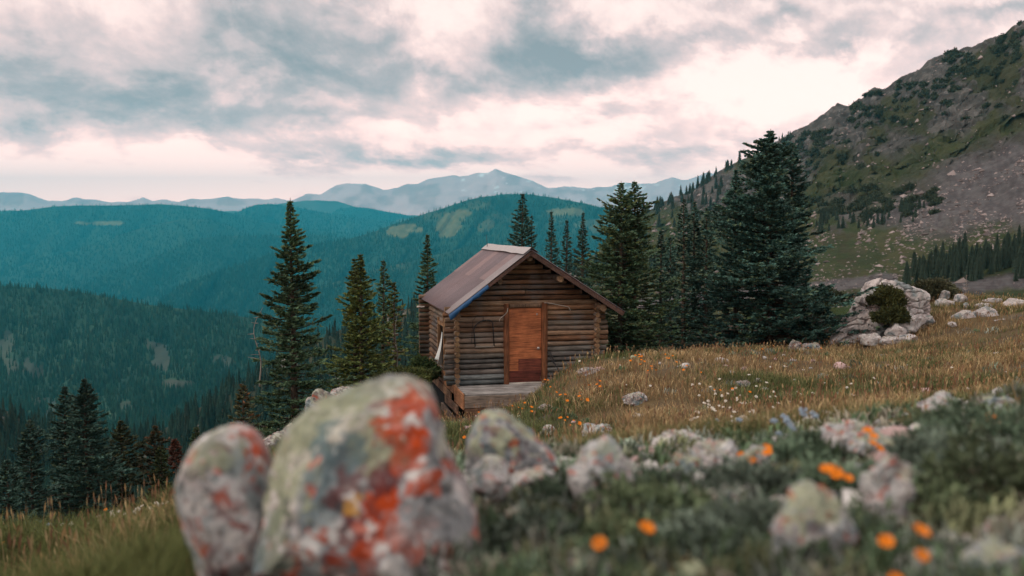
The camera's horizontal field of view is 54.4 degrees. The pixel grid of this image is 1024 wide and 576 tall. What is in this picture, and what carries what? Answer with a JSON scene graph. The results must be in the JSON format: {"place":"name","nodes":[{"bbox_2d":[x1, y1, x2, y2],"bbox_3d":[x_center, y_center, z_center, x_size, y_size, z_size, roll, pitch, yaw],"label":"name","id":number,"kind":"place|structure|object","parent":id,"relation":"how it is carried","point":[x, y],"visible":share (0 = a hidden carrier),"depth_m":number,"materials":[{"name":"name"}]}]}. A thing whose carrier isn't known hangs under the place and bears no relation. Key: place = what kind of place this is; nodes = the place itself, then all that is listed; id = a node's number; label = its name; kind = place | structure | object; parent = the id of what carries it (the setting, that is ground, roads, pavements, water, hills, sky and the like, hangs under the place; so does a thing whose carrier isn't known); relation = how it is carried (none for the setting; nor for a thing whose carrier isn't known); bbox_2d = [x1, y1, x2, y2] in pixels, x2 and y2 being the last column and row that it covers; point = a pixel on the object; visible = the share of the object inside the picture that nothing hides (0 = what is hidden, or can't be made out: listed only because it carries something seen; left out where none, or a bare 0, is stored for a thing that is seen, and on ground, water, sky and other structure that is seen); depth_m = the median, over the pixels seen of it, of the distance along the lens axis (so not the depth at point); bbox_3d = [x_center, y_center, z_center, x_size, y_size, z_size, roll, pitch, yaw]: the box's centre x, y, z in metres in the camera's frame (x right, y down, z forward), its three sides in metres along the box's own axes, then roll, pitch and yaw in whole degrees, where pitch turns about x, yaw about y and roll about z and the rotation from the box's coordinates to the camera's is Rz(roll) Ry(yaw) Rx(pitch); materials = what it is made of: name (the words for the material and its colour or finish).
{"place":"outdoors","nodes":[
{"label":"outdoors","id":0,"kind":"place"},
{"bbox_2d":[1,219,247,305],"bbox_3d":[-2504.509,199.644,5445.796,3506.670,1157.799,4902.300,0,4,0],"label":"forested hill","id":1,"kind":"structure","parent":0,"point":[132,235],"depth_m":5442.78,"materials":[{"name":"plant"}]},
{"bbox_2d":[0,217,249,305],"bbox_3d":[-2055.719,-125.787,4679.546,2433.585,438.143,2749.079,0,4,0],"label":"conifer forest","id":2,"kind":"object","parent":1,"relation":"on","point":[39,272],"visible":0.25,"depth_m":5321.78,"materials":[{"name":"green plant"}]},
{"bbox_2d":[0,286,324,428],"bbox_3d":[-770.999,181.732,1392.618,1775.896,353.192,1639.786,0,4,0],"label":"forested hill","id":3,"kind":"structure","parent":0,"point":[161,354],"depth_m":1350.19,"materials":[{"name":"plant"}]},
{"bbox_2d":[0,280,324,438],"bbox_3d":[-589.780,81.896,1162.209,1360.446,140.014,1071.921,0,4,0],"label":"conifer forest","id":4,"kind":"object","parent":3,"relation":"on","point":[139,395],"visible":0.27,"depth_m":1256.91,"materials":[{"name":"green plant"}]},
{"bbox_2d":[0,204,358,272],"bbox_3d":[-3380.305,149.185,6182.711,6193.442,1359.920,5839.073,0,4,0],"label":"forested hill","id":5,"kind":"structure","parent":0,"point":[119,222],"depth_m":6438.98,"materials":[{"name":"plant"}]},
{"bbox_2d":[0,203,363,276],"bbox_3d":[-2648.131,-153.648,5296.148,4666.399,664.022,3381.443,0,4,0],"label":"conifer forest","id":6,"kind":"object","parent":5,"relation":"on","point":[59,227],"visible":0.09,"depth_m":6359.51,"materials":[{"name":"green plant"}]},
{"bbox_2d":[1,200,419,216],"bbox_3d":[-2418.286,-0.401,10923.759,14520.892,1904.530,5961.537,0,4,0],"label":"distant foothills","id":7,"kind":"structure","parent":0,"point":[325,206],"depth_m":10515.36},
{"bbox_2d":[82,234,350,300],"bbox_3d":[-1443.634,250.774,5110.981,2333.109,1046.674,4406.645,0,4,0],"label":"forested hill","id":8,"kind":"structure","parent":0,"point":[161,260],"depth_m":4774.81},
{"bbox_2d":[76,231,348,301],"bbox_3d":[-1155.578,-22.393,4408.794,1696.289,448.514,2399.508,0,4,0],"label":"conifer forest","id":9,"kind":"object","parent":8,"relation":"on","point":[104,289],"visible":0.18,"depth_m":4665.95,"materials":[{"name":"green plant"}]},
{"bbox_2d":[2,262,606,463],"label":"wooded slope","id":10,"kind":"structure","parent":0,"point":[254,390],"depth_m":405.97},
{"bbox_2d":[0,252,641,527],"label":"conifer forest","id":11,"kind":"object","parent":10,"relation":"on","point":[209,416],"visible":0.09,"depth_m":355.58,"materials":[{"name":"green plant"}]},
{"bbox_2d":[237,204,397,235],"bbox_3d":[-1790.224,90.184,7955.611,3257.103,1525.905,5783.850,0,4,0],"label":"forested hill","id":12,"kind":"structure","parent":0,"point":[276,216],"depth_m":7863.96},
{"bbox_2d":[235,203,398,234],"bbox_3d":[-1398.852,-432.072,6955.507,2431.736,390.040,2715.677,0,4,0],"label":"conifer forest","id":13,"kind":"object","parent":12,"relation":"on","point":[334,225],"visible":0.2,"depth_m":7795.54,"materials":[{"name":"green plant"}]},
{"bbox_2d":[0,169,713,214],"bbox_3d":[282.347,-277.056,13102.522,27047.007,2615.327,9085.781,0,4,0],"label":"distant mountains","id":14,"kind":"structure","parent":0,"point":[430,195],"depth_m":12897.31,"materials":[{"name":"stone"}]},
{"bbox_2d":[331,207,412,221],"bbox_3d":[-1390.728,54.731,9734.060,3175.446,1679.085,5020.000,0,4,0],"label":"forested hill","id":15,"kind":"structure","parent":0,"point":[359,212],"depth_m":9228.72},
{"bbox_2d":[163,194,623,315],"bbox_3d":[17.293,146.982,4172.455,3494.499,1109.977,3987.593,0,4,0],"label":"forested hill","id":16,"kind":"structure","parent":0,"point":[447,224],"depth_m":4246.13,"materials":[{"name":"plant"}]},
{"bbox_2d":[157,192,632,316],"bbox_3d":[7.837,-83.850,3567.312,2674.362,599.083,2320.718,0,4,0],"label":"conifer forest","id":17,"kind":"object","parent":16,"relation":"on","point":[197,301],"visible":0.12,"depth_m":3950.53,"materials":[{"name":"green plant"}]},
{"bbox_2d":[260,242,580,332],"bbox_3d":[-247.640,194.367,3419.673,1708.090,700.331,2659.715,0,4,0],"label":"forested hill","id":18,"kind":"structure","parent":0,"point":[474,251],"depth_m":3259.07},
{"bbox_2d":[245,239,587,333],"bbox_3d":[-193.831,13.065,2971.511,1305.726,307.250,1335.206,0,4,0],"label":"conifer forest","id":19,"kind":"object","parent":18,"relation":"on","point":[267,310],"visible":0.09,"depth_m":3139.07,"materials":[{"name":"green plant"}]},
{"bbox_2d":[0,291,1023,575],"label":"meadow ground","id":20,"kind":"structure","parent":0,"point":[654,402],"depth_m":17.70,"materials":[{"name":"plant"}]},
{"bbox_2d":[0,459,40,528],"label":"spruce tree","id":21,"kind":"object","parent":20,"relation":"on","point":[5,477],"visible":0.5,"depth_m":21.30,"materials":[{"name":"green plant"}]},
{"bbox_2d":[9,420,62,529],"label":"spruce tree","id":22,"kind":"object","parent":20,"relation":"on","point":[31,485],"visible":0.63,"depth_m":23.23,"materials":[{"name":"green plant"}]},
{"bbox_2d":[26,386,94,523],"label":"spruce tree","id":23,"kind":"object","parent":20,"relation":"on","point":[61,433],"visible":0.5,"depth_m":24.68,"materials":[{"name":"green plant"}]},
{"bbox_2d":[52,378,135,521],"bbox_3d":[-10.218,4.150,24.360,1.914,3.951,2.067,0,4,0],"label":"spruce tree","id":24,"kind":"object","parent":20,"relation":"on","point":[91,462],"visible":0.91,"depth_m":24.15,"materials":[{"name":"green plant"}]},
{"bbox_2d":[99,420,151,511],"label":"spruce tree","id":25,"kind":"object","parent":20,"relation":"on","point":[118,436],"visible":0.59,"depth_m":26.32,"materials":[{"name":"green plant"}]},
{"bbox_2d":[136,425,174,501],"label":"spruce tree","id":26,"kind":"object","parent":20,"relation":"on","point":[151,440],"visible":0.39,"depth_m":27.32,"materials":[{"name":"green plant"}]},
{"bbox_2d":[148,446,172,503],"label":"spruce tree","id":27,"kind":"object","parent":20,"relation":"on","point":[157,463],"visible":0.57,"depth_m":25.32,"materials":[{"name":"green plant"}]},
{"bbox_2d":[167,438,182,479],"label":"dead conifer","id":28,"kind":"object","parent":20,"relation":"on","point":[174,443],"visible":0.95,"depth_m":24.27,"materials":[{"name":"plant"}]},
{"bbox_2d":[175,423,272,575],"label":"boulder","id":29,"kind":"object","parent":20,"relation":"on","point":[222,484],"visible":0.81,"depth_m":2.48,"materials":[{"name":"stone"}]},
{"bbox_2d":[228,384,262,431],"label":"dead conifer","id":30,"kind":"object","parent":20,"relation":"on","point":[247,406],"visible":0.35,"depth_m":21.20,"materials":[{"name":"plant"}]},
{"bbox_2d":[247,199,356,438],"bbox_3d":[-4.853,1.600,22.631,3.411,7.276,2.557,0,4,0],"label":"spruce tree","id":31,"kind":"object","parent":20,"relation":"on","point":[293,300],"visible":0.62,"depth_m":22.39,"materials":[{"name":"green plant"}]},
{"bbox_2d":[305,388,332,409],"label":"stone","id":32,"kind":"object","parent":20,"relation":"on","point":[316,396],"visible":0.26,"depth_m":17.06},
{"bbox_2d":[338,259,368,386],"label":"spruce tree","id":33,"kind":"object","parent":20,"relation":"on","point":[352,323],"visible":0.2,"depth_m":26.37,"materials":[{"name":"green plant"}]},
{"bbox_2d":[321,254,396,389],"bbox_3d":[-4.044,1.681,26.182,2.106,5.205,1.797,-3,5,-39],"label":"spruce tree","id":34,"kind":"object","parent":20,"relation":"on","point":[359,290],"visible":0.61,"depth_m":25.99,"materials":[{"name":"green plant"}]},
{"bbox_2d":[253,374,479,575],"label":"boulder","id":35,"kind":"object","parent":20,"relation":"on","point":[367,478],"visible":0.95,"depth_m":2.34,"materials":[{"name":"stone"}]},
{"bbox_2d":[364,259,396,377],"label":"spruce tree","id":36,"kind":"object","parent":20,"relation":"on","point":[382,291],"visible":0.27,"depth_m":29.02,"materials":[{"name":"green plant"}]},
{"bbox_2d":[377,282,408,368],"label":"spruce tree","id":37,"kind":"object","parent":20,"relation":"on","point":[391,314],"visible":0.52,"depth_m":28.05,"materials":[{"name":"green plant"}]},
{"bbox_2d":[368,365,438,384],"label":"juniper shrub","id":38,"kind":"object","parent":20,"relation":"on","point":[422,374],"visible":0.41,"depth_m":23.58,"materials":[{"name":"green plant"}]},
{"bbox_2d":[402,235,438,385],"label":"spruce tree","id":39,"kind":"object","parent":20,"relation":"on","point":[428,279],"visible":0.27,"depth_m":32.99,"materials":[{"name":"green plant"}]},
{"bbox_2d":[406,353,442,381],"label":"juniper shrub","id":40,"kind":"object","parent":20,"relation":"on","point":[423,361],"visible":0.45,"depth_m":25.50,"materials":[{"name":"green plant"}]},
{"bbox_2d":[470,454,512,501],"bbox_3d":[-0.061,0.563,2.945,0.125,0.135,0.129,0,4,0],"label":"stone","id":41,"kind":"object","parent":20,"relation":"on","point":[491,477],"visible":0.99,"depth_m":2.91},
{"bbox_2d":[465,408,557,480],"bbox_3d":[-0.001,0.587,3.431,0.314,0.343,0.382,0,4,0],"label":"boulder","id":42,"kind":"object","parent":20,"relation":"on","point":[511,440],"visible":0.56,"depth_m":3.28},
{"bbox_2d":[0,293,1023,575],"bbox_3d":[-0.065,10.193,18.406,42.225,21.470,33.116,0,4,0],"label":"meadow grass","id":43,"kind":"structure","parent":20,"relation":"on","point":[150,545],"depth_m":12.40,"materials":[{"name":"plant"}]},
{"bbox_2d":[417,234,624,421],"bbox_3d":[0.082,1.086,26.055,4.566,4.920,6.002,-1,4,-13],"label":"log cabin","id":44,"kind":"object","parent":20,"relation":"on","point":[493,283],"visible":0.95,"depth_m":24.46,"materials":[{"name":"brown wood"}]},
{"bbox_2d":[435,317,445,364],"bbox_3d":[-1.894,1.267,25.816,0.270,1.330,1.148,-1,4,-13],"label":"window","id":45,"kind":"structure","parent":44,"relation":"in","point":[440,341],"depth_m":25.64,"materials":[{"name":"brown wood"}]},
{"bbox_2d":[509,308,540,382],"bbox_3d":[0.326,1.411,24.488,0.813,1.835,0.104,-1,4,-13],"label":"door","id":46,"kind":"structure","parent":44,"relation":"in","point":[524,323],"depth_m":24.49,"materials":[{"name":"brown wood"}]},
{"bbox_2d":[505,193,537,248],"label":"spruce tree","id":47,"kind":"object","parent":20,"relation":"on","point":[522,229],"visible":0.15,"depth_m":35.87,"materials":[{"name":"green plant"}]},
{"bbox_2d":[510,465,564,503],"bbox_3d":[0.074,0.632,3.158,0.215,0.139,0.172,0,4,0],"label":"stone","id":48,"kind":"object","parent":20,"relation":"on","point":[523,477],"visible":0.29,"depth_m":3.10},
{"bbox_2d":[487,498,591,558],"bbox_3d":[0.062,0.632,2.520,0.352,0.204,0.304,0,4,0],"label":"leafy plant","id":49,"kind":"object","parent":20,"relation":"on","point":[519,517],"visible":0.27,"depth_m":2.47,"materials":[{"name":"green plant"}]},
{"bbox_2d":[544,210,560,266],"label":"spruce tree","id":50,"kind":"object","parent":20,"relation":"on","point":[551,252],"visible":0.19,"depth_m":39.92,"materials":[{"name":"green plant"}]},
{"bbox_2d":[494,467,611,514],"bbox_3d":[0.176,0.636,3.006,0.526,0.238,0.352,0,4,0],"label":"leafy plant","id":51,"kind":"object","parent":20,"relation":"on","point":[552,488],"visible":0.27,"depth_m":2.98,"materials":[{"name":"green plant"}]},
{"bbox_2d":[558,220,577,275],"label":"spruce tree","id":52,"kind":"object","parent":20,"relation":"on","point":[566,261],"visible":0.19,"depth_m":40.99,"materials":[{"name":"green plant"}]},
{"bbox_2d":[569,211,594,287],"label":"spruce tree","id":53,"kind":"object","parent":20,"relation":"on","point":[581,244],"visible":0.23,"depth_m":39.84,"materials":[{"name":"green plant"}]},
{"bbox_2d":[557,548,609,575],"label":"stone","id":54,"kind":"object","parent":20,"relation":"on","point":[576,561],"visible":0.35,"depth_m":2.20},
{"bbox_2d":[565,435,634,501],"bbox_3d":[0.267,0.571,3.030,0.209,0.239,0.208,0,4,0],"label":"stone","id":55,"kind":"object","parent":20,"relation":"on","point":[600,454],"visible":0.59,"depth_m":2.98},
{"bbox_2d":[571,183,666,354],"bbox_3d":[2.906,-0.135,28.232,2.928,5.758,3.226,2,4,23],"label":"spruce tree","id":56,"kind":"object","parent":20,"relation":"on","point":[615,217],"visible":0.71,"depth_m":27.79,"materials":[{"name":"green plant"}]},
{"bbox_2d":[238,326,1023,575],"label":"leafy cushions","id":57,"kind":"object","parent":20,"relation":"on","point":[756,557],"visible":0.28,"depth_m":2.31,"materials":[{"name":"green plant"}]},
{"bbox_2d":[622,392,647,405],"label":"stone","id":58,"kind":"object","parent":20,"relation":"on","point":[638,397],"visible":0.84,"depth_m":14.04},
{"bbox_2d":[586,182,685,351],"bbox_3d":[3.604,-0.198,28.610,2.958,5.777,2.308,1,4,22],"label":"spruce tree","id":59,"kind":"object","parent":20,"relation":"on","point":[643,226],"visible":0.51,"depth_m":28.30,"materials":[{"name":"green plant"}]},
{"bbox_2d":[575,508,702,558],"bbox_3d":[0.308,0.638,2.464,0.387,0.195,0.292,0,4,0],"label":"leafy plant","id":60,"kind":"object","parent":20,"relation":"on","point":[610,529],"visible":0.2,"depth_m":2.45,"materials":[{"name":"green plant"}]},
{"bbox_2d":[630,520,654,566],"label":"orange daisy","id":61,"kind":"object","parent":20,"relation":"on","point":[645,526],"visible":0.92,"depth_m":2.17,"materials":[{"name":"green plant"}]},
{"bbox_2d":[574,467,726,521],"bbox_3d":[0.381,0.611,2.728,0.392,0.234,0.435,-3,5,-35],"label":"leafy plant","id":62,"kind":"object","parent":20,"relation":"on","point":[621,489],"visible":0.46,"depth_m":2.69,"materials":[{"name":"green plant"}]},
{"bbox_2d":[646,230,679,349],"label":"spruce tree","id":63,"kind":"object","parent":20,"relation":"on","point":[660,240],"visible":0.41,"depth_m":30.98,"materials":[{"name":"green plant"}]},
{"bbox_2d":[631,458,703,488],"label":"leafy plant","id":64,"kind":"object","parent":20,"relation":"on","point":[654,472],"visible":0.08,"depth_m":3.29,"materials":[{"name":"green plant"}]},
{"bbox_2d":[648,236,697,350],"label":"spruce tree","id":65,"kind":"object","parent":20,"relation":"on","point":[672,270],"visible":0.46,"depth_m":31.98,"materials":[{"name":"green plant"}]},
{"bbox_2d":[660,452,700,473],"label":"stone","id":66,"kind":"object","parent":20,"relation":"on","point":[688,460],"visible":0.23,"depth_m":3.71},
{"bbox_2d":[661,429,702,446],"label":"stone","id":67,"kind":"object","parent":20,"relation":"on","point":[672,432],"visible":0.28,"depth_m":5.05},
{"bbox_2d":[665,199,702,349],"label":"spruce tree","id":68,"kind":"object","parent":20,"relation":"on","point":[683,269],"visible":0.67,"depth_m":33.97,"materials":[{"name":"green plant"}]},
{"bbox_2d":[676,200,715,347],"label":"spruce tree","id":69,"kind":"object","parent":20,"relation":"on","point":[695,222],"visible":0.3,"depth_m":34.42,"materials":[{"name":"green plant"}]},
{"bbox_2d":[674,206,722,348],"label":"spruce tree","id":70,"kind":"object","parent":20,"relation":"on","point":[705,264],"visible":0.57,"depth_m":33.91,"materials":[{"name":"green plant"}]},
{"bbox_2d":[627,508,771,569],"bbox_3d":[0.469,0.635,2.409,0.460,0.204,0.352,0,4,0],"label":"leafy plant","id":71,"kind":"object","parent":20,"relation":"on","point":[689,519],"visible":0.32,"depth_m":2.37,"materials":[{"name":"green plant"}]},
{"bbox_2d":[690,438,737,473],"bbox_3d":[0.761,0.670,3.745,0.183,0.200,0.176,0,4,0],"label":"stone","id":72,"kind":"object","parent":20,"relation":"on","point":[709,451],"visible":0.39,"depth_m":3.72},
{"bbox_2d":[691,170,773,347],"bbox_3d":[6.879,-0.567,29.872,2.746,6.051,2.816,2,4,24],"label":"spruce tree","id":73,"kind":"object","parent":20,"relation":"on","point":[735,314],"visible":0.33,"depth_m":29.88,"materials":[{"name":"green plant"}]},
{"bbox_2d":[695,487,782,539],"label":"leafy plant","id":74,"kind":"object","parent":20,"relation":"on","point":[761,507],"visible":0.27,"depth_m":2.50,"materials":[{"name":"green plant"}]},
{"bbox_2d":[463,348,1023,575],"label":"loose stones","id":75,"kind":"object","parent":20,"relation":"on","point":[697,565],"visible":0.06,"depth_m":3.98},
{"bbox_2d":[691,450,803,497],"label":"leafy plant","id":76,"kind":"object","parent":20,"relation":"on","point":[770,478],"visible":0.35,"depth_m":2.97,"materials":[{"name":"green plant"}]},
{"bbox_2d":[737,445,780,465],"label":"stone","id":77,"kind":"object","parent":20,"relation":"on","point":[756,450],"visible":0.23,"depth_m":3.59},
{"bbox_2d":[686,129,889,348],"bbox_3d":[8.019,-1.140,28.673,6.120,6.902,4.874,0,4,0],"label":"spruce tree","id":78,"kind":"object","parent":20,"relation":"on","point":[765,169],"visible":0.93,"depth_m":28.48,"materials":[{"name":"green plant"}]},
{"bbox_2d":[756,140,829,341],"bbox_3d":[8.456,-1.030,30.186,3.004,6.794,2.746,-2,4,-26],"label":"spruce tree","id":79,"kind":"object","parent":20,"relation":"on","point":[799,198],"visible":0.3,"depth_m":29.62,"materials":[{"name":"green plant"}]},
{"bbox_2d":[759,422,843,471],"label":"leafy plant","id":80,"kind":"object","parent":20,"relation":"on","point":[786,446],"visible":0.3,"depth_m":3.62,"materials":[{"name":"green plant"}]},
{"bbox_2d":[769,479,860,574],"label":"stone","id":81,"kind":"object","parent":20,"relation":"on","point":[809,510],"visible":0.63,"depth_m":2.18,"materials":[{"name":"stone"}]},
{"bbox_2d":[811,291,835,343],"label":"spruce tree","id":82,"kind":"object","parent":20,"relation":"on","point":[818,313],"visible":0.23,"depth_m":30.01,"materials":[{"name":"green plant"}]},
{"bbox_2d":[794,426,855,458],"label":"leafy plant","id":83,"kind":"object","parent":20,"relation":"on","point":[814,437],"visible":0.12,"depth_m":3.88,"materials":[{"name":"green plant"}]},
{"bbox_2d":[818,419,879,454],"bbox_3d":[1.323,0.591,3.915,0.244,0.142,0.206,-1,4,-8],"label":"stone","id":84,"kind":"object","parent":20,"relation":"on","point":[845,431],"visible":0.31,"depth_m":3.86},
{"bbox_2d":[785,449,916,503],"bbox_3d":[0.977,0.582,2.808,0.410,0.243,0.279,3,4,34],"label":"leafy plant","id":85,"kind":"object","parent":20,"relation":"on","point":[813,473],"visible":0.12,"depth_m":2.81,"materials":[{"name":"green plant"}]},
{"bbox_2d":[858,333,881,345],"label":"stone","id":86,"kind":"object","parent":20,"relation":"on","point":[871,338],"visible":0.95,"depth_m":26.77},
{"bbox_2d":[845,429,895,456],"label":"stone","id":87,"kind":"object","parent":20,"relation":"on","point":[858,441],"visible":0.42,"depth_m":3.60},
{"bbox_2d":[829,278,930,347],"bbox_3d":[10.476,0.915,28.438,2.837,2.459,1.578,0,4,0],"label":"rock outcrop","id":88,"kind":"object","parent":20,"relation":"on","point":[916,305],"visible":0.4,"depth_m":27.96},
{"bbox_2d":[864,281,908,306],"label":"juniper shrub","id":89,"kind":"object","parent":88,"relation":"on","point":[887,295],"visible":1,"depth_m":27.41,"materials":[{"name":"green plant"}]},
{"bbox_2d":[868,304,912,324],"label":"juniper shrub","id":90,"kind":"object","parent":88,"relation":"on","point":[895,313],"visible":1,"depth_m":27.12,"materials":[{"name":"green plant"}]},
{"bbox_2d":[878,534,894,569],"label":"orange daisy","id":91,"kind":"object","parent":20,"relation":"on","point":[887,540],"visible":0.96,"depth_m":2.01,"materials":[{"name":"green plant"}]},
{"bbox_2d":[858,454,915,530],"bbox_3d":[0.957,0.517,2.531,0.138,0.198,0.123,0,4,0],"label":"stone","id":92,"kind":"object","parent":20,"relation":"on","point":[883,480],"visible":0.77,"depth_m":2.50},
{"bbox_2d":[884,323,907,336],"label":"stone","id":93,"kind":"object","parent":20,"relation":"on","point":[895,329],"visible":0.9,"depth_m":26.88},
{"bbox_2d":[889,313,926,333],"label":"stone","id":94,"kind":"object","parent":20,"relation":"on","point":[917,322],"visible":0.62,"depth_m":27.19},
{"bbox_2d":[841,468,981,535],"bbox_3d":[1.051,0.574,2.572,0.408,0.237,0.375,0,4,0],"label":"leafy plant","id":95,"kind":"object","parent":20,"relation":"on","point":[943,494],"visible":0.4,"depth_m":2.51,"materials":[{"name":"green plant"}]},
{"bbox_2d":[901,523,930,564],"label":"orange daisy","id":96,"kind":"object","parent":20,"relation":"on","point":[921,529],"visible":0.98,"depth_m":2.01,"materials":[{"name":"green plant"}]},
{"bbox_2d":[908,276,963,299],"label":"willow shrub","id":97,"kind":"object","parent":20,"relation":"on","point":[936,286],"visible":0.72,"depth_m":31.85,"materials":[{"name":"green plant"}]},
{"bbox_2d":[862,420,1020,476],"bbox_3d":[1.342,0.538,3.003,0.539,0.288,0.388,0,4,0],"label":"leafy plant","id":98,"kind":"object","parent":20,"relation":"on","point":[933,441],"visible":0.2,"depth_m":3.01,"materials":[{"name":"green plant"}]},
{"bbox_2d":[916,391,969,413],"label":"stone","id":99,"kind":"object","parent":20,"relation":"on","point":[938,396],"visible":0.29,"depth_m":4.95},
{"bbox_2d":[886,394,1008,427],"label":"leafy plant","id":100,"kind":"object","parent":20,"relation":"on","point":[908,422],"visible":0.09,"depth_m":4.39,"materials":[{"name":"green plant"}]},
{"bbox_2d":[903,396,1023,454],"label":"leafy plant","id":101,"kind":"object","parent":20,"relation":"on","point":[1005,426],"visible":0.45,"depth_m":3.42,"materials":[{"name":"green plant"}]},
{"bbox_2d":[913,419,1023,512],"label":"leafy plant","id":102,"kind":"object","parent":20,"relation":"on","point":[956,456],"visible":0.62,"depth_m":2.61,"materials":[{"name":"green plant"}]},
{"bbox_2d":[950,534,1023,575],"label":"stone","id":103,"kind":"object","parent":20,"relation":"on","point":[987,549],"visible":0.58,"depth_m":1.98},
{"bbox_2d":[981,395,1018,412],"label":"stone","id":104,"kind":"object","parent":20,"relation":"on","point":[994,399],"visible":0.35,"depth_m":4.57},
{"bbox_2d":[0,0,1023,201],"label":"sky","id":105,"kind":"structure","parent":0,"point":[102,100],"materials":[{"name":"white"}]},
{"bbox_2d":[585,21,1023,351],"bbox_3d":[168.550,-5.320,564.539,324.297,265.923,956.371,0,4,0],"label":"rocky mountainside","id":106,"kind":"structure","parent":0,"point":[901,147],"depth_m":312.26,"materials":[{"name":"plant"}]},
{"bbox_2d":[595,22,1023,306],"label":"talus rocks","id":107,"kind":"object","parent":106,"relation":"on","point":[986,233],"visible":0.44,"depth_m":218.94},
{"bbox_2d":[746,19,1023,218],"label":"shrub thicket","id":108,"kind":"object","parent":106,"relation":"on","point":[863,201],"visible":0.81,"depth_m":418.36,"materials":[{"name":"plant"}]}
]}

